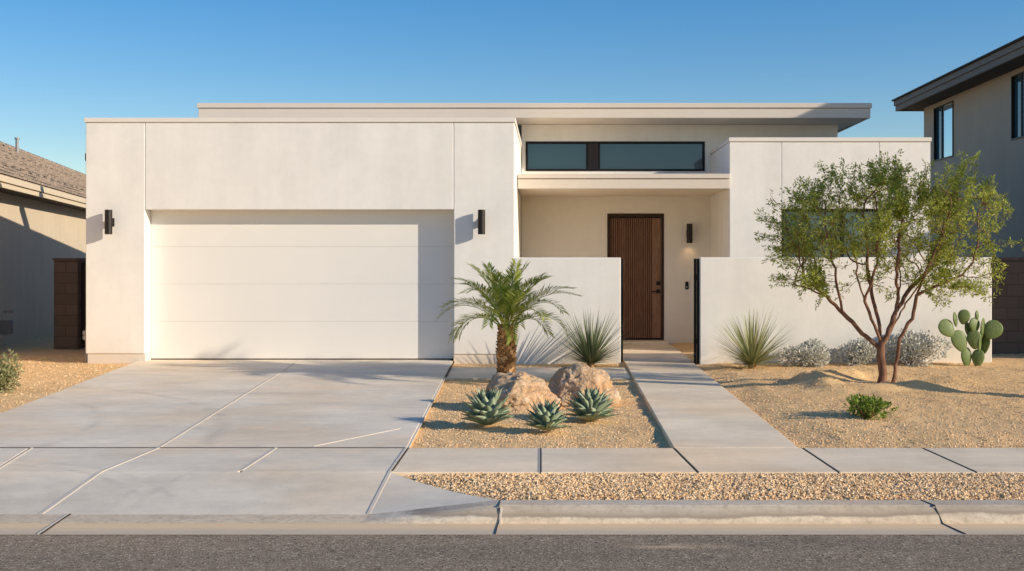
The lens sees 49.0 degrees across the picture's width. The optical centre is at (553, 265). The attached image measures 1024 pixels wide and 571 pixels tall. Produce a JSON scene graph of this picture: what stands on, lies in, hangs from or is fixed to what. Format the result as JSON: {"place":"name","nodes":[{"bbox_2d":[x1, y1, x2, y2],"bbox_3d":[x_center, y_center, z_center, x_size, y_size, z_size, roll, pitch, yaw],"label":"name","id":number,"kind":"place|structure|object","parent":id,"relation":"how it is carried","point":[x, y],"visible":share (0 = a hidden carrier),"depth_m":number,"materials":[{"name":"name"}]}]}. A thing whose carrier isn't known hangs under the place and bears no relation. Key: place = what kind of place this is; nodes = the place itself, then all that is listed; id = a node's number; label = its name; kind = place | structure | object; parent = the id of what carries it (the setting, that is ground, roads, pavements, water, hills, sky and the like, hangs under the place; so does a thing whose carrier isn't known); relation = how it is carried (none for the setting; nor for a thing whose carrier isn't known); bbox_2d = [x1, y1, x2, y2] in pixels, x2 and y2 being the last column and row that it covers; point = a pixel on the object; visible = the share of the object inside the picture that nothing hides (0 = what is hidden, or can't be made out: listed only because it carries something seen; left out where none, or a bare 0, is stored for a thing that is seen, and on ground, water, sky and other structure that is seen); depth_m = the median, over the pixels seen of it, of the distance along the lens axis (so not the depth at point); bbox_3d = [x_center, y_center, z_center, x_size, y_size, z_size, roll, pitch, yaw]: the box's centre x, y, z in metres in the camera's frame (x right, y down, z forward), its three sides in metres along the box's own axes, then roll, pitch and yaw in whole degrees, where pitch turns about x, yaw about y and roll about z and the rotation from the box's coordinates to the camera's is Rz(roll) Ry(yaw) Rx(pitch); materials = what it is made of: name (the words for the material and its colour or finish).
{"place":"outdoors","nodes":[
{"label":"outdoors","id":0,"kind":"place"},
{"bbox_2d":[0,356,124,413],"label":"side yard gravel","id":1,"kind":"structure","parent":0,"point":[95,366],"depth_m":16.09,"materials":[{"name":"beige gravel"}]},
{"bbox_2d":[0,448,403,471],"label":"sidewalk crossing","id":2,"kind":"object","parent":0,"point":[219,459],"visible":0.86,"depth_m":8.85,"materials":[{"name":"concrete"}]},
{"bbox_2d":[0,360,452,446],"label":"driveway","id":3,"kind":"structure","parent":0,"point":[300,403],"depth_m":12.17,"materials":[{"name":"concrete"}]},
{"bbox_2d":[0,361,539,513],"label":"joint sealant","id":4,"kind":"object","parent":3,"relation":"on","point":[247,466],"visible":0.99,"depth_m":9.06,"materials":[{"name":"grey"}]},
{"bbox_2d":[0,472,495,513],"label":"driveway apron","id":5,"kind":"object","parent":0,"point":[214,492],"visible":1,"depth_m":7.76,"materials":[{"name":"concrete"}]},
{"bbox_2d":[0,535,1023,570],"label":"street","id":6,"kind":"structure","parent":0,"point":[511,552],"depth_m":6.42,"materials":[{"name":"grey asphalt"}]},
{"bbox_2d":[0,523,1023,534],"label":"gutter","id":7,"kind":"object","parent":6,"relation":"on","point":[427,529],"visible":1,"depth_m":6.96,"materials":[{"name":"concrete"}]},
{"bbox_2d":[0,333,1023,447],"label":"gravel yard","id":8,"kind":"structure","parent":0,"point":[43,347],"depth_m":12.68,"materials":[{"name":"beige gravel"}]},
{"bbox_2d":[0,310,13,348],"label":"utility meter","id":9,"kind":"object","parent":8,"relation":"on","point":[6,326],"visible":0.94,"depth_m":21.20,"materials":[{"name":"grey paint"}]},
{"bbox_2d":[0,349,24,392],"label":"olive shrub","id":10,"kind":"object","parent":8,"relation":"on","point":[8,372],"visible":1,"depth_m":13.95,"materials":[{"name":"green plant"}]},
{"bbox_2d":[52,258,85,349],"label":"block pillar","id":11,"kind":"structure","parent":8,"relation":"on","point":[67,303],"depth_m":21.00,"materials":[{"name":"brown brick"}]},
{"bbox_2d":[82,263,85,343],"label":"side gate","id":12,"kind":"structure","parent":11,"relation":"attached to","point":[83,297],"depth_m":21.15,"materials":[{"name":"black metal"}]},
{"bbox_2d":[83,330,87,361],"bbox_3d":[-7.582,1.312,18.230,0.116,0.715,0.120,0,0,0],"label":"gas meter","id":13,"kind":"object","parent":8,"relation":"on","point":[84,338],"visible":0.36,"depth_m":18.20,"materials":[{"name":"grey metal"}]},
{"bbox_2d":[458,386,515,425],"bbox_3d":[-0.646,1.349,10.859,0.574,0.398,0.582,3,-8,-35],"label":"agave","id":14,"kind":"object","parent":8,"relation":"on","point":[486,408],"visible":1,"depth_m":10.73,"materials":[{"name":"green plant"}]},
{"bbox_2d":[434,258,579,372],"bbox_3d":[-0.604,0.779,15.150,2.030,1.770,2.029,0,0,0],"label":"palm tree","id":15,"kind":"object","parent":8,"relation":"on","point":[504,299],"visible":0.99,"depth_m":14.97,"materials":[{"name":"green plant"}]},
{"bbox_2d":[485,371,560,411],"bbox_3d":[-0.363,1.487,12.233,0.809,0.646,0.790,0,0,34],"label":"boulder","id":16,"kind":"object","parent":8,"relation":"on","point":[523,390],"visible":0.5,"depth_m":12.06,"materials":[{"name":"beige stone"}]},
{"bbox_2d":[522,398,571,430],"bbox_3d":[-0.050,1.389,10.473,0.486,0.313,0.470,3,-5,15],"label":"agave","id":17,"kind":"object","parent":8,"relation":"on","point":[547,416],"visible":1,"depth_m":10.39,"materials":[{"name":"green plant"}]},
{"bbox_2d":[515,258,620,363],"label":"courtyard wall","id":18,"kind":"structure","parent":8,"relation":"on","point":[596,282],"depth_m":18.00,"materials":[{"name":"white paint"}]},
{"bbox_2d":[621,259,622,361],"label":"metal gate","id":19,"kind":"structure","parent":18,"relation":"attached to","point":[621,309],"depth_m":18.04,"materials":[{"name":"black metal"}]},
{"bbox_2d":[548,363,620,406],"bbox_3d":[0.322,1.462,12.725,0.823,0.713,0.823,0,0,-16],"label":"boulder","id":20,"kind":"object","parent":8,"relation":"on","point":[564,382],"visible":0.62,"depth_m":12.54,"materials":[{"name":"beige stone"}]},
{"bbox_2d":[545,307,632,366],"bbox_3d":[0.585,1.120,17.403,1.495,1.008,1.536,0,0,0],"label":"desert spoon","id":21,"kind":"object","parent":8,"relation":"on","point":[589,346],"visible":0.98,"depth_m":17.29,"materials":[{"name":"green plant"}]},
{"bbox_2d":[565,386,618,420],"bbox_3d":[0.367,1.370,11.174,0.574,0.357,0.551,7,-8,-25],"label":"agave","id":22,"kind":"object","parent":8,"relation":"on","point":[591,405],"visible":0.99,"depth_m":11.07,"materials":[{"name":"green plant"}]},
{"bbox_2d":[711,308,796,369],"bbox_3d":[2.938,1.072,16.621,1.508,1.002,1.522,0,0,0],"label":"desert spoon","id":23,"kind":"object","parent":8,"relation":"on","point":[750,356],"visible":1,"depth_m":16.56,"materials":[{"name":"green plant"}]},
{"bbox_2d":[776,337,830,366],"bbox_3d":[3.783,1.325,16.966,0.834,0.474,0.793,0,0,0],"label":"silver shrub","id":24,"kind":"object","parent":8,"relation":"on","point":[809,354],"visible":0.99,"depth_m":16.87,"materials":[{"name":"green plant"}]},
{"bbox_2d":[698,257,991,363],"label":"courtyard wall","id":25,"kind":"structure","parent":8,"relation":"on","point":[731,288],"depth_m":17.50,"materials":[{"name":"white paint"}]},
{"bbox_2d":[696,259,698,363],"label":"metal gate","id":26,"kind":"structure","parent":25,"relation":"attached to","point":[697,311],"depth_m":17.55,"materials":[{"name":"black metal"}]},
{"bbox_2d":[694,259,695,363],"bbox_3d":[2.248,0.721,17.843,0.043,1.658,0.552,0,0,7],"label":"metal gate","id":27,"kind":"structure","parent":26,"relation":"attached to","point":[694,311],"depth_m":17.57,"materials":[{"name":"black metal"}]},
{"bbox_2d":[832,337,876,365],"bbox_3d":[4.604,1.313,17.122,0.676,0.473,0.562,0,0,0],"label":"silver shrub","id":28,"kind":"object","parent":8,"relation":"on","point":[859,352],"visible":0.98,"depth_m":17.05,"materials":[{"name":"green plant"}]},
{"bbox_2d":[844,393,899,419],"bbox_3d":[3.138,1.422,11.254,0.527,0.309,0.637,0,0,39],"label":"green shrub","id":29,"kind":"object","parent":8,"relation":"on","point":[867,408],"visible":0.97,"depth_m":11.17,"materials":[{"name":"green plant"}]},
{"bbox_2d":[753,148,1023,382],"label":"acacia tree","id":30,"kind":"object","parent":8,"relation":"on","point":[896,209],"visible":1,"depth_m":13.95,"materials":[{"name":"green plant"}]},
{"bbox_2d":[877,328,952,366],"bbox_3d":[5.442,1.243,17.046,1.013,0.621,0.986,0,0,0],"label":"silver shrub","id":31,"kind":"object","parent":8,"relation":"on","point":[914,347],"visible":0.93,"depth_m":16.99,"materials":[{"name":"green plant"}]},
{"bbox_2d":[938,309,1002,365],"bbox_3d":[6.308,1.106,17.045,0.989,0.880,0.204,0,0,0],"label":"prickly pear","id":32,"kind":"object","parent":8,"relation":"on","point":[977,340],"visible":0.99,"depth_m":16.99,"materials":[{"name":"green plant"}]},
{"bbox_2d":[992,257,1023,353],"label":"block wall","id":33,"kind":"structure","parent":8,"relation":"on","point":[1008,308],"depth_m":19.30,"materials":[{"name":"brown brick"}]},
{"bbox_2d":[0,0,1023,173],"label":"sky","id":34,"kind":"structure","parent":0,"point":[63,63],"materials":[{"name":"blue"}]},
{"bbox_2d":[446,368,630,379],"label":"cross path","id":35,"kind":"structure","parent":0,"point":[489,373],"depth_m":16.10,"materials":[{"name":"concrete"}]},
{"bbox_2d":[391,448,1023,476],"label":"sidewalk","id":36,"kind":"structure","parent":0,"point":[416,461],"depth_m":8.80,"materials":[{"name":"concrete"}]},
{"bbox_2d":[0,362,976,472],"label":"paving joints","id":37,"kind":"object","parent":36,"relation":"on","point":[837,471],"visible":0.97,"depth_m":9.41,"materials":[{"name":"grey concrete"}]},
{"bbox_2d":[623,345,797,447],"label":"front path","id":38,"kind":"structure","parent":0,"point":[690,403],"depth_m":12.17,"materials":[{"name":"concrete"}]},
{"bbox_2d":[402,472,1023,499],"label":"parkway gravel","id":39,"kind":"structure","parent":0,"point":[806,490],"depth_m":7.75,"materials":[{"name":"beige gravel"}]},
{"bbox_2d":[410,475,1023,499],"bbox_3d":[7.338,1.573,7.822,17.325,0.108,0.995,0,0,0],"label":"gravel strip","id":40,"kind":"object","parent":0,"point":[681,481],"visible":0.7,"depth_m":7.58,"materials":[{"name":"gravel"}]},
{"label":"ground","id":41,"kind":"structure","parent":0,"visible":0},
{"bbox_2d":[0,137,85,346],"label":"tan house","id":42,"kind":"structure","parent":41,"relation":"on","point":[42,212],"depth_m":24.34,"materials":[{"name":"paint"}]},
{"bbox_2d":[84,103,931,363],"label":"modern house","id":43,"kind":"structure","parent":41,"relation":"on","point":[294,231],"depth_m":18.27,"materials":[{"name":"white paint"}]},
{"bbox_2d":[105,210,114,233],"bbox_3d":[-7.093,-0.693,17.907,0.116,0.390,0.181,0,0,0],"label":"wall lamp","id":44,"kind":"object","parent":43,"relation":"attached to","point":[109,221],"visible":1,"depth_m":17.83,"materials":[{"name":"brown metal"}]},
{"bbox_2d":[151,210,453,359],"bbox_3d":[-4.082,0.296,18.287,4.947,2.476,0.038,0,0,0],"label":"garage door","id":45,"kind":"structure","parent":43,"relation":"in","point":[226,284],"depth_m":18.27,"materials":[{"name":"paint"}]},
{"bbox_2d":[478,210,484,233],"bbox_3d":[-1.149,-0.693,17.907,0.116,0.390,0.181,0,0,0],"label":"wall lamp","id":46,"kind":"object","parent":43,"relation":"attached to","point":[481,221],"visible":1,"depth_m":17.82,"materials":[{"name":"brown metal"}]},
{"bbox_2d":[526,141,704,170],"bbox_3d":[1.214,-2.152,22.144,3.531,0.583,0.112,0,0,0],"label":"clerestory window","id":47,"kind":"structure","parent":43,"relation":"in","point":[540,155],"depth_m":22.13,"materials":[{"name":"teal glass"}]},
{"bbox_2d":[607,214,663,339],"bbox_3d":[1.616,0.238,22.139,1.117,2.524,0.161,0,0,0],"label":"front door","id":48,"kind":"structure","parent":43,"relation":"in","point":[637,239],"depth_m":22.15,"materials":[{"name":"brown wood"}]},
{"bbox_2d":[686,224,692,242],"bbox_3d":[2.664,-0.630,22.008,0.116,0.380,0.181,0,0,0],"label":"wall lamp","id":49,"kind":"object","parent":43,"relation":"attached to","point":[689,233],"visible":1,"depth_m":21.93,"materials":[{"name":"brown metal"}]},
{"bbox_2d":[781,209,879,256],"bbox_3d":[4.876,-0.359,19.800,1.736,1.272,0.080,0,0,0],"label":"wing window","id":50,"kind":"structure","parent":43,"relation":"in","point":[848,215],"depth_m":19.79,"materials":[{"name":"grey glass"}]},
{"bbox_2d":[0,500,1023,523],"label":"kerb","id":51,"kind":"structure","parent":41,"relation":"on","point":[752,512],"depth_m":7.14,"materials":[{"name":"concrete"}]},
{"bbox_2d":[37,507,501,533],"bbox_3d":[-1.752,1.592,7.085,2.851,0.106,0.470,0,0,0],"label":"kerb sealant","id":52,"kind":"object","parent":51,"relation":"on","point":[68,513],"visible":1,"depth_m":7.10,"materials":[{"name":"grey"}]},
{"bbox_2d":[40,499,965,533],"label":"kerb joints","id":53,"kind":"object","parent":51,"relation":"on","point":[48,528],"visible":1,"depth_m":7.09,"materials":[{"name":"grey concrete"}]},
{"bbox_2d":[891,35,1023,256],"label":"brown house","id":54,"kind":"structure","parent":41,"relation":"on","point":[973,107],"depth_m":25.45,"materials":[{"name":"brown"}]},
{"bbox_2d":[933,101,953,161],"bbox_3d":[9.898,-3.380,28.373,0.105,1.380,1.395,0,0,0],"label":"window","id":55,"kind":"structure","parent":54,"relation":"in","point":[943,115],"depth_m":28.48,"materials":[{"name":"blue glass"}]},
{"bbox_2d":[1011,71,1023,140],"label":"window","id":56,"kind":"structure","parent":54,"relation":"in","point":[1017,81],"depth_m":23.97,"materials":[{"name":"blue glass"}]}
]}

